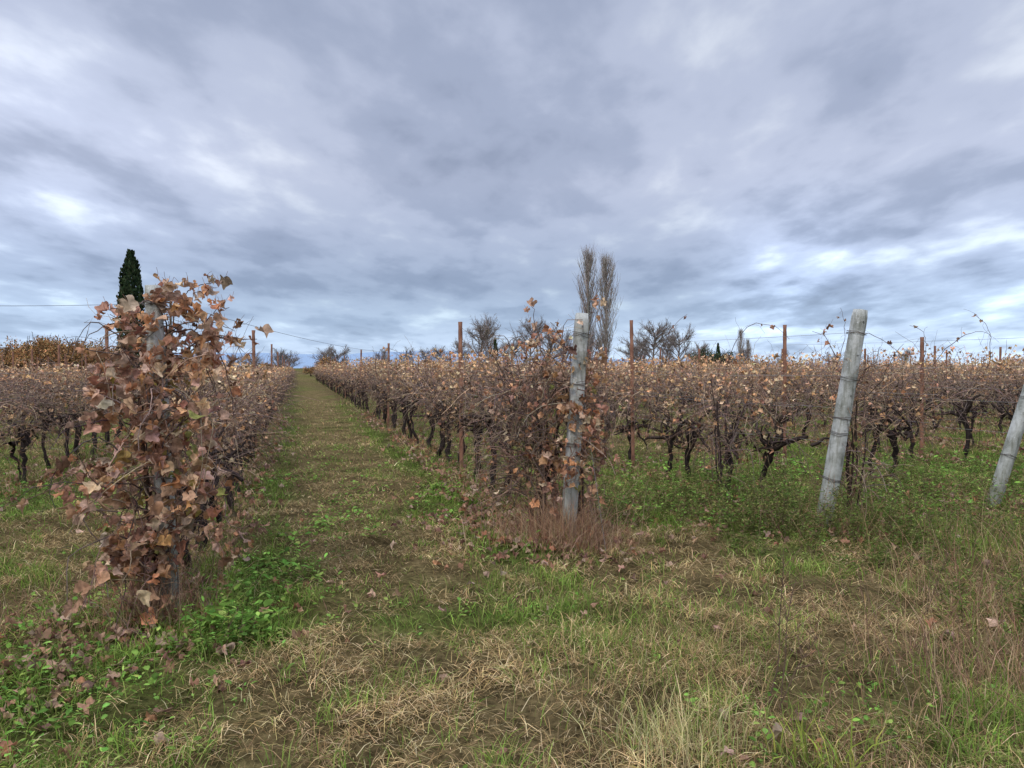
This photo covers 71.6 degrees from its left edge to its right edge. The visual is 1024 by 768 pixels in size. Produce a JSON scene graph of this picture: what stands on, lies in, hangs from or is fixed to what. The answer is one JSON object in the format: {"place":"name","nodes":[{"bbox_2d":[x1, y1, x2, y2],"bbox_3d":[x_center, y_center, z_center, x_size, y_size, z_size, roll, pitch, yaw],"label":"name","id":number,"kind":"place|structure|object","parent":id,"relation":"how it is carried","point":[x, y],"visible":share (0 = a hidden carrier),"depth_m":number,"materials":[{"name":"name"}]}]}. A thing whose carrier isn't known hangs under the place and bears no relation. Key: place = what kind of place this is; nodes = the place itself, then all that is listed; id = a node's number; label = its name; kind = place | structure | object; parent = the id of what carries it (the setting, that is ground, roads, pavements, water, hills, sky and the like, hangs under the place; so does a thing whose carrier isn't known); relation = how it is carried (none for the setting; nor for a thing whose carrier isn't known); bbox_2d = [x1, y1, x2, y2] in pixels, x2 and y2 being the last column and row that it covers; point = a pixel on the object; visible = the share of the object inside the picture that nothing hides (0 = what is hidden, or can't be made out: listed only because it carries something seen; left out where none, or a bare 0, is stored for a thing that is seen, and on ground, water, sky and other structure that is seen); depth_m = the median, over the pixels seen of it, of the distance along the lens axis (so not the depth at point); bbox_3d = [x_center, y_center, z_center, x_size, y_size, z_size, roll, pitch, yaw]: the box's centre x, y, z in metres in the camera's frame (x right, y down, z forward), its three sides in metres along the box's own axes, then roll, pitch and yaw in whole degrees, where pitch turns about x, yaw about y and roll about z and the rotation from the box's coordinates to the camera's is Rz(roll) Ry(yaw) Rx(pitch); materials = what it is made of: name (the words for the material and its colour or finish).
{"place":"outdoors","nodes":[
{"label":"outdoors","id":0,"kind":"place"},
{"bbox_2d":[45,301,384,365],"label":"utility line","id":1,"kind":"object","parent":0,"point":[170,321],"visible":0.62,"depth_m":49.89,"materials":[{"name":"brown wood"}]},
{"bbox_2d":[0,368,1023,767],"bbox_3d":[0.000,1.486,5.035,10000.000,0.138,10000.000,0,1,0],"label":"ground","id":2,"kind":"structure","parent":0,"point":[314,388],"depth_m":4.24,"materials":[{"name":"plant"}]},
{"bbox_2d":[0,362,115,394],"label":"grapevine row","id":3,"kind":"object","parent":2,"relation":"on","point":[37,375],"visible":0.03,"depth_m":33.31,"materials":[{"name":"plant"}]},
{"bbox_2d":[0,360,129,413],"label":"grapevine row","id":4,"kind":"object","parent":2,"relation":"on","point":[36,381],"visible":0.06,"depth_m":25.40,"materials":[{"name":"plant"}]},
{"bbox_2d":[0,355,211,440],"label":"grapevine row","id":5,"kind":"object","parent":2,"relation":"on","point":[22,384],"visible":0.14,"depth_m":18.19,"materials":[{"name":"plant"}]},
{"bbox_2d":[105,329,109,441],"bbox_3d":[-7.959,0.123,13.968,0.055,2.420,0.039,-1,0,-9],"label":"rusty vineyard stake","id":6,"kind":"object","parent":2,"relation":"on","point":[106,343],"visible":0.24,"depth_m":13.95,"materials":[{"name":"metal"}]},
{"bbox_2d":[116,248,144,368],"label":"cypress tree","id":7,"kind":"object","parent":2,"relation":"on","point":[130,281],"visible":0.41,"depth_m":59.36,"materials":[{"name":"plant"}]},
{"bbox_2d":[0,331,266,510],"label":"grapevine row","id":8,"kind":"object","parent":2,"relation":"on","point":[25,435],"visible":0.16,"depth_m":10.39,"materials":[{"name":"plant"}]},
{"bbox_2d":[0,267,273,642],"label":"leafy grapevine","id":9,"kind":"object","parent":2,"relation":"on","point":[127,551],"visible":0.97,"depth_m":4.33,"materials":[{"name":"brown plant"}]},
{"bbox_2d":[45,530,263,637],"bbox_3d":[-2.158,1.184,4.487,1.165,0.659,1.040,0,1,0],"label":"dry grass tuft","id":10,"kind":"object","parent":2,"relation":"on","point":[161,612],"visible":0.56,"depth_m":4.39,"materials":[{"name":"plant"}]},
{"bbox_2d":[141,285,180,614],"bbox_3d":[-2.217,0.498,4.510,0.215,2.245,0.125,0,1,0],"label":"concrete post","id":11,"kind":"object","parent":2,"relation":"on","point":[160,332],"visible":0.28,"depth_m":4.46,"materials":[{"name":"concrete"}]},
{"bbox_2d":[0,555,336,666],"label":"dry grass tuft","id":12,"kind":"object","parent":2,"relation":"on","point":[43,616],"visible":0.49,"depth_m":4.63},
{"bbox_2d":[36,319,318,598],"bbox_3d":[-15.613,-0.548,48.806,2.159,2.299,92.960,0,1,-17],"label":"grapevine row","id":13,"kind":"object","parent":2,"relation":"on","point":[276,381],"visible":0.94,"depth_m":7.43,"materials":[{"name":"plant"}]},
{"bbox_2d":[127,564,279,658],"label":"green grass tuft","id":14,"kind":"object","parent":2,"relation":"on","point":[233,597],"visible":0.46,"depth_m":4.38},
{"bbox_2d":[179,599,285,651],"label":"bushy weed","id":15,"kind":"object","parent":2,"relation":"on","point":[231,619],"visible":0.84,"depth_m":4.04,"materials":[{"name":"green plant"}]},
{"bbox_2d":[237,351,261,365],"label":"bare tree","id":16,"kind":"object","parent":2,"relation":"on","point":[259,361],"visible":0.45,"depth_m":114.61,"materials":[{"name":"grey plant"}]},
{"bbox_2d":[252,330,256,445],"bbox_3d":[-4.953,0.153,13.663,0.055,2.374,0.038,-1,1,-8],"label":"rusty vineyard stake","id":17,"kind":"object","parent":2,"relation":"on","point":[253,350],"visible":0.27,"depth_m":13.63,"materials":[{"name":"metal"}]},
{"bbox_2d":[267,347,296,366],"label":"bare tree","id":18,"kind":"object","parent":2,"relation":"on","point":[286,357],"visible":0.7,"depth_m":109.93,"materials":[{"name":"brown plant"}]},
{"bbox_2d":[274,350,302,367],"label":"bare tree","id":19,"kind":"object","parent":2,"relation":"on","point":[295,364],"visible":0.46,"depth_m":130.14,"materials":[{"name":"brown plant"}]},
{"bbox_2d":[307,345,339,359],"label":"bare tree","id":20,"kind":"object","parent":2,"relation":"on","point":[320,356],"visible":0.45,"depth_m":134.96,"materials":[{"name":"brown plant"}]},
{"bbox_2d":[321,344,352,365],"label":"bare tree","id":21,"kind":"object","parent":2,"relation":"on","point":[331,354],"visible":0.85,"depth_m":119.22,"materials":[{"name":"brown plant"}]},
{"bbox_2d":[370,347,387,361],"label":"bare tree","id":22,"kind":"object","parent":2,"relation":"on","point":[378,356],"visible":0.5,"depth_m":137.88,"materials":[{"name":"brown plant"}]},
{"bbox_2d":[387,343,389,425],"bbox_3d":[-3.350,0.054,19.264,0.056,2.318,0.041,0,1,2],"label":"rusty vineyard stake","id":23,"kind":"object","parent":2,"relation":"on","point":[388,412],"visible":0.52,"depth_m":19.25,"materials":[{"name":"metal"}]},
{"bbox_2d":[393,346,416,362],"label":"bare tree","id":24,"kind":"object","parent":2,"relation":"on","point":[410,354],"visible":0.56,"depth_m":130.06,"materials":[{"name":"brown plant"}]},
{"bbox_2d":[417,348,434,360],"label":"bare tree","id":25,"kind":"object","parent":2,"relation":"on","point":[423,354],"visible":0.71,"depth_m":139.77,"materials":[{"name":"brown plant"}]},
{"bbox_2d":[432,344,451,361],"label":"bare tree","id":26,"kind":"object","parent":2,"relation":"on","point":[439,353],"visible":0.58,"depth_m":127.30,"materials":[{"name":"grey plant"}]},
{"bbox_2d":[448,336,470,362],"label":"bare tree","id":27,"kind":"object","parent":2,"relation":"on","point":[456,344],"visible":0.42,"depth_m":124.76,"materials":[{"name":"grey plant"}]},
{"bbox_2d":[458,322,463,471],"bbox_3d":[-0.765,0.238,10.651,0.056,2.340,0.040,0,1,17],"label":"rusty vineyard stake","id":28,"kind":"object","parent":2,"relation":"on","point":[460,349],"visible":0.62,"depth_m":10.64,"materials":[{"name":"metal"}]},
{"bbox_2d":[310,324,614,524],"bbox_3d":[-12.938,-0.658,50.826,2.228,2.444,93.130,0,1,-17],"label":"grapevine row","id":29,"kind":"object","parent":2,"relation":"on","point":[407,403],"visible":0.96,"depth_m":11.86,"materials":[{"name":"plant"}]},
{"bbox_2d":[462,311,507,358],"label":"bare tree","id":30,"kind":"object","parent":2,"relation":"on","point":[482,331],"visible":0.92,"depth_m":109.32,"materials":[{"name":"grey plant"}]},
{"bbox_2d":[472,319,503,359],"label":"bare tree","id":31,"kind":"object","parent":2,"relation":"on","point":[489,339],"visible":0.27,"depth_m":120.86,"materials":[{"name":"grey plant"}]},
{"bbox_2d":[0,411,1023,767],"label":"fallen leaves","id":32,"kind":"object","parent":2,"relation":"on","point":[46,633],"visible":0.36,"depth_m":6.19,"materials":[{"name":"brown plant"}]},
{"bbox_2d":[0,436,1023,767],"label":"broadleaf weeds","id":33,"kind":"object","parent":2,"relation":"on","point":[210,618],"visible":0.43,"depth_m":4.83,"materials":[{"name":"green plant"}]},
{"bbox_2d":[0,332,1023,381],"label":"background hedgerow","id":34,"kind":"object","parent":2,"relation":"on","point":[47,347],"visible":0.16,"depth_m":69.60,"materials":[{"name":"plant"}]},
{"bbox_2d":[498,339,525,362],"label":"bare tree","id":35,"kind":"object","parent":2,"relation":"on","point":[515,348],"visible":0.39,"depth_m":134.43,"materials":[{"name":"grey plant"}]},
{"bbox_2d":[462,326,564,539],"bbox_3d":[0.019,0.506,6.915,1.073,2.243,1.779,0,1,0],"label":"leafy grapevine","id":36,"kind":"object","parent":2,"relation":"on","point":[523,473],"visible":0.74,"depth_m":6.89,"materials":[{"name":"brown plant"}]},
{"bbox_2d":[505,317,549,361],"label":"bare tree","id":37,"kind":"object","parent":2,"relation":"on","point":[540,327],"visible":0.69,"depth_m":117.31,"materials":[{"name":"grey plant"}]},
{"bbox_2d":[414,553,643,617],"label":"green grass tuft","id":38,"kind":"object","parent":2,"relation":"on","point":[531,580],"visible":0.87,"depth_m":5.24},
{"bbox_2d":[535,323,564,355],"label":"bare tree","id":39,"kind":"object","parent":2,"relation":"on","point":[548,340],"visible":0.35,"depth_m":129.29,"materials":[{"name":"grey plant"}]},
{"bbox_2d":[547,329,572,361],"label":"bare tree","id":40,"kind":"object","parent":2,"relation":"on","point":[565,343],"visible":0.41,"depth_m":128.06,"materials":[{"name":"grey plant"}]},
{"bbox_2d":[483,293,637,540],"bbox_3d":[0.432,0.349,6.620,1.267,2.374,1.844,0,1,-11],"label":"leafy grapevine","id":41,"kind":"object","parent":2,"relation":"on","point":[593,420],"visible":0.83,"depth_m":6.40,"materials":[{"name":"brown plant"}]},
{"bbox_2d":[468,451,665,562],"bbox_3d":[0.422,1.046,6.248,1.790,0.884,1.812,0,1,0],"label":"dry grass tuft","id":42,"kind":"object","parent":2,"relation":"on","point":[557,523],"visible":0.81,"depth_m":6.19,"materials":[{"name":"plant"}]},
{"bbox_2d":[560,313,589,535],"bbox_3d":[0.557,0.470,6.407,0.261,2.217,0.138,0,1,-5],"label":"concrete post","id":43,"kind":"object","parent":2,"relation":"on","point":[580,334],"visible":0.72,"depth_m":6.35,"materials":[{"name":"concrete"}]},
{"bbox_2d":[572,242,601,367],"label":"poplar tree","id":44,"kind":"object","parent":2,"relation":"on","point":[588,263],"visible":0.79,"depth_m":111.31,"materials":[{"name":"brown plant"}]},
{"bbox_2d":[168,318,1015,550],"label":"trellis wires","id":45,"kind":"object","parent":2,"relation":"on","point":[749,401],"visible":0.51,"depth_m":8.47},
{"bbox_2d":[337,335,847,515],"bbox_3d":[-10.157,-0.683,51.254,2.237,2.472,92.709,0,1,-17],"label":"grapevine row","id":46,"kind":"object","parent":2,"relation":"on","point":[771,446],"visible":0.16,"depth_m":9.45,"materials":[{"name":"plant"}]},
{"bbox_2d":[375,309,993,377],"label":"loose vine canes","id":47,"kind":"object","parent":46,"relation":"attached to","point":[772,327],"visible":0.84,"depth_m":8.60,"materials":[{"name":"brown plant"}]},
{"bbox_2d":[591,332,613,360],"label":"bare tree","id":48,"kind":"object","parent":2,"relation":"on","point":[597,347],"visible":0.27,"depth_m":124.71,"materials":[{"name":"grey plant"}]},
{"bbox_2d":[594,249,621,356],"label":"poplar tree","id":49,"kind":"object","parent":2,"relation":"on","point":[605,280],"visible":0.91,"depth_m":112.57,"materials":[{"name":"brown plant"}]},
{"bbox_2d":[615,335,646,358],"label":"bare tree","id":50,"kind":"object","parent":2,"relation":"on","point":[627,344],"visible":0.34,"depth_m":134.55,"materials":[{"name":"grey plant"}]},
{"bbox_2d":[630,320,634,464],"bbox_3d":[1.893,0.197,11.172,0.056,2.400,0.039,-1,1,9],"label":"rusty vineyard stake","id":51,"kind":"object","parent":2,"relation":"on","point":[632,393],"visible":0.87,"depth_m":11.15,"materials":[{"name":"metal"}]},
{"bbox_2d":[622,338,651,365],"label":"bare tree","id":52,"kind":"object","parent":2,"relation":"on","point":[635,350],"visible":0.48,"depth_m":119.99,"materials":[{"name":"grey plant"}]},
{"bbox_2d":[623,318,677,368],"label":"bare tree","id":53,"kind":"object","parent":2,"relation":"on","point":[662,331],"visible":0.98,"depth_m":111.53,"materials":[{"name":"grey plant"}]},
{"bbox_2d":[651,337,686,360],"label":"bare tree","id":54,"kind":"object","parent":2,"relation":"on","point":[667,349],"visible":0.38,"depth_m":129.01,"materials":[{"name":"grey plant"}]},
{"bbox_2d":[659,322,696,360],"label":"bare tree","id":55,"kind":"object","parent":2,"relation":"on","point":[686,338],"visible":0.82,"depth_m":124.00,"materials":[{"name":"grey plant"}]},
{"bbox_2d":[586,465,794,530],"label":"bushy weed","id":56,"kind":"object","parent":2,"relation":"on","point":[668,499],"visible":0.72,"depth_m":7.56,"materials":[{"name":"green plant"}]},
{"bbox_2d":[566,667,821,767],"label":"dry grass tuft","id":57,"kind":"object","parent":2,"relation":"on","point":[681,737],"visible":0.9,"depth_m":2.95,"materials":[{"name":"plant"}]},
{"bbox_2d":[687,341,709,355],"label":"bare tree","id":58,"kind":"object","parent":2,"relation":"on","point":[697,346],"visible":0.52,"depth_m":118.07,"materials":[{"name":"grey plant"}]},
{"bbox_2d":[698,349,700,422],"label":"rusty vineyard stake","id":59,"kind":"object","parent":2,"relation":"on","point":[699,355],"visible":0.39,"depth_m":19.25,"materials":[{"name":"metal"}]},
{"bbox_2d":[403,332,1000,490],"bbox_3d":[-1.676,-0.197,32.239,2.204,2.336,50.065,0,1,-17],"label":"grapevine row","id":60,"kind":"object","parent":2,"relation":"on","point":[891,435],"visible":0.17,"depth_m":11.19,"materials":[{"name":"plant"}]},
{"bbox_2d":[468,554,943,767],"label":"green grass tuft","id":61,"kind":"object","parent":2,"relation":"on","point":[671,655],"visible":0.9,"depth_m":3.92,"materials":[{"name":"plant"}]},
{"bbox_2d":[597,459,816,508],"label":"bushy weed","id":62,"kind":"object","parent":2,"relation":"on","point":[670,482],"visible":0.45,"depth_m":8.79,"materials":[{"name":"green plant"}]},
{"bbox_2d":[696,347,725,372],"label":"evergreen tree","id":63,"kind":"object","parent":2,"relation":"on","point":[714,356],"visible":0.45,"depth_m":94.16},
{"bbox_2d":[436,340,1023,470],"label":"grapevine row","id":64,"kind":"object","parent":2,"relation":"on","point":[964,411],"visible":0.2,"depth_m":12.74,"materials":[{"name":"plant"}]},
{"bbox_2d":[690,372,774,502],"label":"leafy grapevine","id":65,"kind":"object","parent":2,"relation":"on","point":[720,465],"visible":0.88,"depth_m":8.11,"materials":[{"name":"brown plant"}]},
{"bbox_2d":[735,327,744,361],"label":"poplar tree","id":66,"kind":"object","parent":2,"relation":"on","point":[740,339],"visible":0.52,"depth_m":149.83,"materials":[{"name":"grey plant"}]},
{"bbox_2d":[732,346,752,364],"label":"bare tree","id":67,"kind":"object","parent":2,"relation":"on","point":[745,351],"visible":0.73,"depth_m":129.67,"materials":[{"name":"grey plant"}]},
{"bbox_2d":[463,333,1023,451],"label":"grapevine row","id":68,"kind":"object","parent":2,"relation":"on","point":[977,405],"visible":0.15,"depth_m":15.49,"materials":[{"name":"plant"}]},
{"bbox_2d":[502,353,1023,434],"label":"grapevine row","id":69,"kind":"object","parent":2,"relation":"on","point":[999,406],"visible":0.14,"depth_m":18.47,"materials":[{"name":"plant"}]},
{"bbox_2d":[672,459,862,541],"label":"bushy weed","id":70,"kind":"object","parent":2,"relation":"on","point":[768,505],"visible":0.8,"depth_m":6.87,"materials":[{"name":"green plant"}]},
{"bbox_2d":[783,325,786,462],"bbox_3d":[4.529,0.201,11.789,0.057,2.363,0.039,0,1,10],"label":"rusty vineyard stake","id":71,"kind":"object","parent":2,"relation":"on","point":[784,356],"visible":0.62,"depth_m":11.76,"materials":[{"name":"metal"}]},
{"bbox_2d":[551,354,1023,424],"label":"grapevine row","id":72,"kind":"object","parent":2,"relation":"on","point":[1014,368],"visible":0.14,"depth_m":21.33,"materials":[{"name":"plant"}]},
{"bbox_2d":[555,350,1023,415],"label":"grapevine row","id":73,"kind":"object","parent":2,"relation":"on","point":[894,378],"visible":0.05,"depth_m":24.55,"materials":[{"name":"plant"}]},
{"bbox_2d":[569,355,1023,411],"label":"grapevine row","id":74,"kind":"object","parent":2,"relation":"on","point":[889,375],"visible":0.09,"depth_m":27.65,"materials":[{"name":"plant"}]},
{"bbox_2d":[747,707,898,767],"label":"green grass tuft","id":75,"kind":"object","parent":2,"relation":"on","point":[820,755],"visible":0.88,"depth_m":2.91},
{"bbox_2d":[634,357,1023,407],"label":"grapevine row","id":76,"kind":"object","parent":2,"relation":"on","point":[907,376],"visible":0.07,"depth_m":30.30,"materials":[{"name":"plant"}]},
{"bbox_2d":[645,663,1023,767],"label":"dry grass tuft","id":77,"kind":"object","parent":2,"relation":"on","point":[874,733],"visible":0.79,"depth_m":3.00,"materials":[{"name":"plant"}]},
{"bbox_2d":[646,359,1023,402],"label":"grapevine row","id":78,"kind":"object","parent":2,"relation":"on","point":[904,377],"visible":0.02,"depth_m":33.51,"materials":[{"name":"plant"}]},
{"bbox_2d":[699,455,972,549],"bbox_3d":[3.128,1.109,6.995,2.632,0.750,2.042,0,1,0],"label":"dry grass tuft","id":79,"kind":"object","parent":2,"relation":"on","point":[849,531],"visible":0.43,"depth_m":6.83,"materials":[{"name":"plant"}]},
{"bbox_2d":[815,309,867,530],"bbox_3d":[3.242,0.416,7.025,0.488,2.310,0.185,0,1,11],"label":"concrete post","id":80,"kind":"object","parent":2,"relation":"on","point":[835,455],"visible":0.92,"depth_m":6.97,"materials":[{"name":"concrete"}]},
{"bbox_2d":[677,359,1021,398],"bbox_3d":[20.436,-0.430,43.202,2.129,2.322,44.166,0,1,-17],"label":"grapevine row","id":81,"kind":"object","parent":2,"relation":"on","point":[902,374],"visible":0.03,"depth_m":37.87,"materials":[{"name":"plant"}]},
{"bbox_2d":[678,453,1023,516],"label":"bushy weed","id":82,"kind":"object","parent":2,"relation":"on","point":[888,481],"visible":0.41,"depth_m":8.30,"materials":[{"name":"green plant"}]},
{"bbox_2d":[753,542,952,710],"bbox_3d":[2.028,1.165,4.069,2.155,0.749,0.380,-1,2,-44],"label":"bare twig weed","id":83,"kind":"object","parent":2,"relation":"on","point":[786,636],"visible":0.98,"depth_m":3.47,"materials":[{"name":"plant"}]},
{"bbox_2d":[694,361,1023,395],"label":"grapevine row","id":84,"kind":"object","parent":2,"relation":"on","point":[912,371],"visible":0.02,"depth_m":39.41,"materials":[{"name":"plant"}]},
{"bbox_2d":[807,320,923,525],"bbox_3d":[3.500,0.398,7.105,0.996,2.090,1.568,0,1,0],"label":"leafy grapevine","id":85,"kind":"object","parent":2,"relation":"on","point":[853,445],"visible":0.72,"depth_m":7.13,"materials":[{"name":"brown plant"}]},
{"bbox_2d":[747,470,987,546],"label":"bushy weed","id":86,"kind":"object","parent":2,"relation":"on","point":[873,512],"visible":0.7,"depth_m":6.61,"materials":[{"name":"green plant"}]},
{"bbox_2d":[723,507,1015,595],"bbox_3d":[2.983,1.331,5.883,2.233,0.380,1.765,0,1,0],"label":"bushy weed","id":87,"kind":"object","parent":2,"relation":"on","point":[876,555],"visible":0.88,"depth_m":5.90,"materials":[{"name":"green plant"}]},
{"bbox_2d":[752,476,1023,618],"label":"dry grass tuft","id":88,"kind":"object","parent":2,"relation":"on","point":[1015,544],"visible":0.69,"depth_m":6.00,"materials":[{"name":"plant"}]},
{"bbox_2d":[753,445,1023,508],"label":"bushy weed","id":89,"kind":"object","parent":2,"relation":"on","point":[987,489],"visible":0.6,"depth_m":8.87,"materials":[{"name":"green plant"}]},
{"bbox_2d":[764,538,1023,750],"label":"dry grass tuft","id":90,"kind":"object","parent":2,"relation":"on","point":[1005,672],"visible":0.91,"depth_m":3.63,"materials":[{"name":"plant"}]},
{"bbox_2d":[771,484,1023,691],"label":"dry grass tuft","id":91,"kind":"object","parent":2,"relation":"on","point":[980,589],"visible":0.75,"depth_m":4.63,"materials":[{"name":"plant"}]},
{"bbox_2d":[895,348,914,364],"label":"bare tree","id":92,"kind":"object","parent":2,"relation":"on","point":[903,355],"visible":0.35,"depth_m":129.32,"materials":[{"name":"grey plant"}]},
{"bbox_2d":[919,337,923,458],"bbox_3d":[7.157,0.275,12.402,0.056,2.188,0.039,-1,2,6],"label":"rusty vineyard stake","id":93,"kind":"object","parent":2,"relation":"on","point":[921,446],"visible":0.6,"depth_m":12.38,"materials":[{"name":"metal"}]},
{"bbox_2d":[835,494,1023,549],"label":"bushy weed","id":94,"kind":"object","parent":2,"relation":"on","point":[930,518],"visible":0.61,"depth_m":6.41,"materials":[{"name":"green plant"}]},
{"bbox_2d":[919,550,1023,652],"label":"bushy weed","id":95,"kind":"object","parent":2,"relation":"on","point":[988,602],"visible":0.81,"depth_m":4.48,"materials":[{"name":"green plant"}]},
{"bbox_2d":[949,489,1023,566],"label":"bushy weed","id":96,"kind":"object","parent":2,"relation":"on","point":[983,526],"visible":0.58,"depth_m":6.43,"materials":[{"name":"green plant"}]},
{"bbox_2d":[998,347,1001,415],"bbox_3d":[15.420,-0.015,22.448,0.056,2.312,0.040,0,2,-5],"label":"rusty vineyard stake","id":97,"kind":"object","parent":2,"relation":"on","point":[1000,354],"visible":0.29,"depth_m":22.42,"materials":[{"name":"metal"}]},
{"bbox_2d":[984,385,1023,506],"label":"concrete post","id":98,"kind":"object","parent":2,"relation":"on","point":[1007,459],"visible":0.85,"depth_m":8.09,"materials":[{"name":"concrete"}]},
{"bbox_2d":[0,0,1023,364],"label":"sky","id":99,"kind":"structure","parent":0,"point":[367,175],"materials":[{"name":"grey"}]},
{"bbox_2d":[455,489,664,551],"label":"dry grass tuft","id":100,"kind":"object","parent":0,"point":[521,530],"visible":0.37,"depth_m":6.56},
{"bbox_2d":[175,350,996,367],"bbox_3d":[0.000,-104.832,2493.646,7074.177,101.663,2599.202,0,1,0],"label":"distant hills","id":101,"kind":"structure","parent":0,"point":[308,361],"depth_m":3434.90,"materials":[{"name":"soil"},{"name":"grass"}]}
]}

